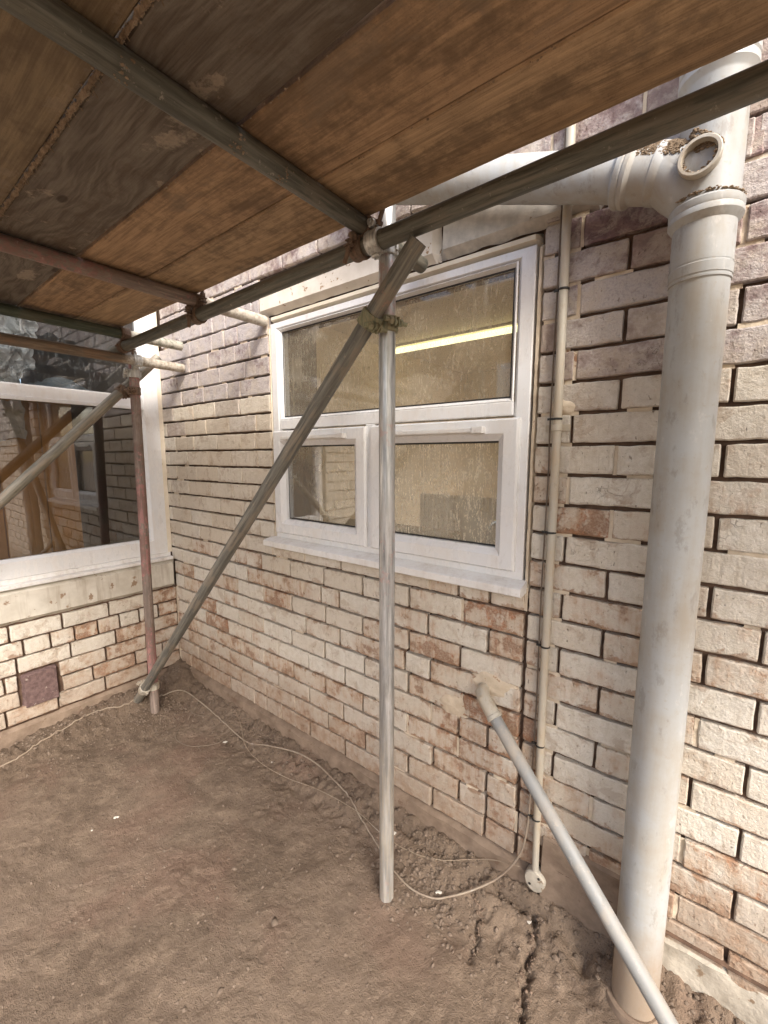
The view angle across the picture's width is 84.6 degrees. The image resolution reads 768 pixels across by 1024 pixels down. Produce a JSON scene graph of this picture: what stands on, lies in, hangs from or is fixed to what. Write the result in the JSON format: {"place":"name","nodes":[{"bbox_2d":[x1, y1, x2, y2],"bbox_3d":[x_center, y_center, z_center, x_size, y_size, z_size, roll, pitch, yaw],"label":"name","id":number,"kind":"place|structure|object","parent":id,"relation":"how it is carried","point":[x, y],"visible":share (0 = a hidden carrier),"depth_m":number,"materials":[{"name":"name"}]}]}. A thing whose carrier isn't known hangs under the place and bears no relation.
{"place":"outdoors","nodes":[
{"label":"outdoors","id":0,"kind":"place"},
{"bbox_2d":[0,657,745,1023],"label":"ground","id":1,"kind":"structure","parent":0,"point":[124,961],"depth_m":1.42,"materials":[{"name":"brown soil"}]},
{"bbox_2d":[0,699,133,767],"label":"cable","id":2,"kind":"object","parent":1,"relation":"on","point":[61,730],"visible":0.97,"depth_m":2.23,"materials":[{"name":"beige plastic"}]},
{"bbox_2d":[0,322,170,555],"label":"dim room walls","id":3,"kind":"structure","parent":1,"relation":"on","point":[104,455],"depth_m":3.25,"materials":[{"name":"grey paint"}]},
{"bbox_2d":[0,488,8,559],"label":"timber panel","id":4,"kind":"object","parent":3,"relation":"on","point":[3,548],"visible":0.03,"depth_m":2.35,"materials":[{"name":"brown wood"}]},
{"bbox_2d":[0,399,51,557],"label":"timber panel","id":5,"kind":"object","parent":3,"relation":"on","point":[26,518],"depth_m":2.41,"materials":[{"name":"brown wood"}]},
{"bbox_2d":[27,377,88,390],"bbox_3d":[-1.845,-0.723,2.456,0.221,0.141,0.442,6,9,37],"label":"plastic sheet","id":6,"kind":"object","parent":5,"relation":"on","point":[60,382],"visible":0.32,"depth_m":2.47,"materials":[{"name":"grey plastic"}]},
{"bbox_2d":[37,402,83,551],"bbox_3d":[-1.946,0.236,2.603,0.020,1.940,0.158,6,9,37],"label":"timber panel","id":7,"kind":"object","parent":3,"relation":"on","point":[60,474],"visible":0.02,"depth_m":2.54,"materials":[{"name":"brown wood"}]},
{"bbox_2d":[0,312,179,749],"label":"brick wall","id":8,"kind":"structure","parent":1,"relation":"on","point":[72,633],"depth_m":2.34,"materials":[{"name":"beige brick"}]},
{"bbox_2d":[0,399,26,440],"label":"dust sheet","id":9,"kind":"object","parent":8,"relation":"hanging from","point":[12,420],"visible":0.97,"depth_m":2.25,"materials":[{"name":"grey fabric"}]},
{"bbox_2d":[0,305,38,382],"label":"plastic sheet","id":10,"kind":"object","parent":8,"relation":"attached to","point":[16,363],"visible":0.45,"depth_m":2.23,"materials":[{"name":"grey plastic"}]},
{"bbox_2d":[0,314,173,591],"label":"window","id":11,"kind":"structure","parent":8,"relation":"in","point":[30,570],"depth_m":2.42,"materials":[{"name":"white plastic"}]},
{"bbox_2d":[175,701,233,746],"bbox_3d":[-1.053,1.183,2.347,0.456,0.038,0.235,6,9,37],"label":"cable","id":12,"kind":"object","parent":1,"relation":"on","point":[201,715],"visible":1,"depth_m":2.31,"materials":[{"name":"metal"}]},
{"bbox_2d":[217,987,223,994],"bbox_3d":[-0.461,1.349,1.188,0.013,0.012,0.020,6,9,37],"label":"pebble","id":13,"kind":"object","parent":1,"relation":"on","point":[220,990],"visible":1,"depth_m":1.19,"materials":[{"name":"beige stone"}]},
{"bbox_2d":[271,917,277,926],"bbox_3d":[-0.355,1.332,1.369,0.033,0.014,0.026,6,9,37],"label":"pebble","id":14,"kind":"object","parent":1,"relation":"on","point":[274,921],"visible":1,"depth_m":1.37,"materials":[{"name":"beige stone"}]},
{"bbox_2d":[159,690,530,899],"bbox_3d":[-0.460,1.030,1.950,2.187,0.445,0.186,5,9,36],"label":"cable","id":15,"kind":"object","parent":1,"relation":"on","point":[467,891],"visible":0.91,"depth_m":1.48,"materials":[{"name":"beige plastic"}]},
{"bbox_2d":[0,666,741,1023],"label":"grit","id":16,"kind":"object","parent":1,"relation":"on","point":[496,930],"visible":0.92,"depth_m":1.52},
{"bbox_2d":[233,708,519,866],"bbox_3d":[-0.242,1.189,1.863,1.654,0.141,0.130,6,9,37],"label":"cable","id":17,"kind":"object","parent":1,"relation":"on","point":[366,819],"visible":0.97,"depth_m":1.73,"materials":[{"name":"beige plastic"}]},
{"bbox_2d":[0,0,767,902],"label":"scaffold","id":18,"kind":"object","parent":1,"relation":"on","point":[384,236],"visible":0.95,"depth_m":1.21,"materials":[{"name":"metal"}]},
{"bbox_2d":[0,0,139,206],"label":"scaffold board","id":19,"kind":"object","parent":18,"relation":"on","point":[42,76],"visible":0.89,"depth_m":0.72,"materials":[{"name":"brown wood"}]},
{"bbox_2d":[0,0,383,305],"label":"scaffold board","id":20,"kind":"object","parent":18,"relation":"on","point":[118,153],"visible":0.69,"depth_m":0.79,"materials":[{"name":"brown wood"}]},
{"bbox_2d":[113,55,293,182],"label":"cement dabs","id":21,"kind":"object","parent":18,"relation":"on","point":[127,78],"visible":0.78,"depth_m":0.81,"materials":[{"name":"grey concrete"}]},
{"bbox_2d":[0,0,594,304],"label":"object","id":22,"kind":"object","parent":18,"relation":"on","point":[138,14],"visible":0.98,"depth_m":0.77,"materials":[{"name":"brown wood"}]},
{"bbox_2d":[17,0,627,317],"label":"scaffold board","id":23,"kind":"object","parent":18,"relation":"on","point":[382,72],"visible":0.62,"depth_m":0.78,"materials":[{"name":"brown wood"}]},
{"bbox_2d":[75,0,767,327],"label":"scaffold board","id":24,"kind":"object","parent":18,"relation":"on","point":[625,51],"visible":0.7,"depth_m":0.81,"materials":[{"name":"brown wood"}]},
{"bbox_2d":[316,327,515,533],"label":"kitchen walls","id":25,"kind":"structure","parent":1,"relation":"on","point":[337,480],"depth_m":3.98,"materials":[{"name":"beige paint"}]},
{"bbox_2d":[320,515,494,544],"bbox_3d":[0.377,0.705,2.219,2.560,1.110,0.600,6,9,37],"label":"kitchen worktop","id":26,"kind":"object","parent":25,"relation":"on","point":[441,533],"visible":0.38,"depth_m":2.46,"materials":[{"name":"beige"}]},
{"bbox_2d":[473,520,495,543],"bbox_3d":[0.435,0.121,1.637,0.185,0.199,0.044,3,8,22],"label":"kitchen tap","id":27,"kind":"object","parent":26,"relation":"on","point":[484,528],"visible":0.11,"depth_m":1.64,"materials":[{"name":"silver metal"}]},
{"bbox_2d":[326,276,518,373],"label":"kitchen ceiling","id":28,"kind":"structure","parent":25,"relation":"on","point":[497,310],"depth_m":3.01,"materials":[{"name":"beige paint"}]},
{"bbox_2d":[395,320,517,353],"bbox_3d":[0.614,-1.318,3.170,1.340,0.067,0.060,6,9,37],"label":"ceiling light","id":29,"kind":"object","parent":28,"relation":"attached to","point":[487,331],"visible":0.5,"depth_m":3.19,"materials":[{"name":"beige"}]},
{"bbox_2d":[420,493,496,534],"bbox_3d":[0.761,0.121,3.092,1.157,0.460,0.040,6,9,37],"label":"radiator","id":30,"kind":"object","parent":25,"relation":"attached to","point":[439,521],"visible":0.18,"depth_m":3.23,"materials":[{"name":"beige metal"}]},
{"bbox_2d":[156,38,767,1023],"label":"brick wall","id":31,"kind":"structure","parent":1,"relation":"on","point":[282,634],"depth_m":1.31,"materials":[{"name":"brick"}]},
{"bbox_2d":[263,245,539,597],"bbox_3d":[-0.050,-0.302,1.638,1.257,1.025,0.118,6,9,37],"label":"window","id":32,"kind":"structure","parent":31,"relation":"in","point":[499,568],"depth_m":1.45,"materials":[{"name":"white plastic"}]},
{"bbox_2d":[525,124,575,892],"bbox_3d":[0.493,-0.226,1.196,0.073,2.959,0.040,6,9,37],"label":"conduit","id":33,"kind":"object","parent":31,"relation":"attached to","point":[535,879],"visible":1,"depth_m":1.22,"materials":[{"name":"beige plastic"}]},
{"bbox_2d":[531,128,565,769],"bbox_3d":[0.476,-0.306,1.199,0.010,2.400,0.007,6,9,37],"label":"cable","id":34,"kind":"object","parent":33,"relation":"attached to","point":[548,465],"visible":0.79,"depth_m":1.22,"materials":[{"name":"plastic"}]},
{"bbox_2d":[475,682,678,1023],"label":"waste pipe","id":35,"kind":"object","parent":31,"relation":"attached to","point":[643,979],"visible":0.97,"depth_m":1.11,"materials":[{"name":"white plastic"}]},
{"bbox_2d":[466,876,541,1023],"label":"crevice grit","id":36,"kind":"object","parent":1,"relation":"on","point":[519,1008],"visible":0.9,"depth_m":1.30,"materials":[{"name":"brown soil"}]},
{"bbox_2d":[396,40,762,1023],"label":"soil pipe","id":37,"kind":"object","parent":1,"relation":"on","point":[688,184],"visible":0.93,"depth_m":0.95,"materials":[{"name":"white plastic"}]}
]}

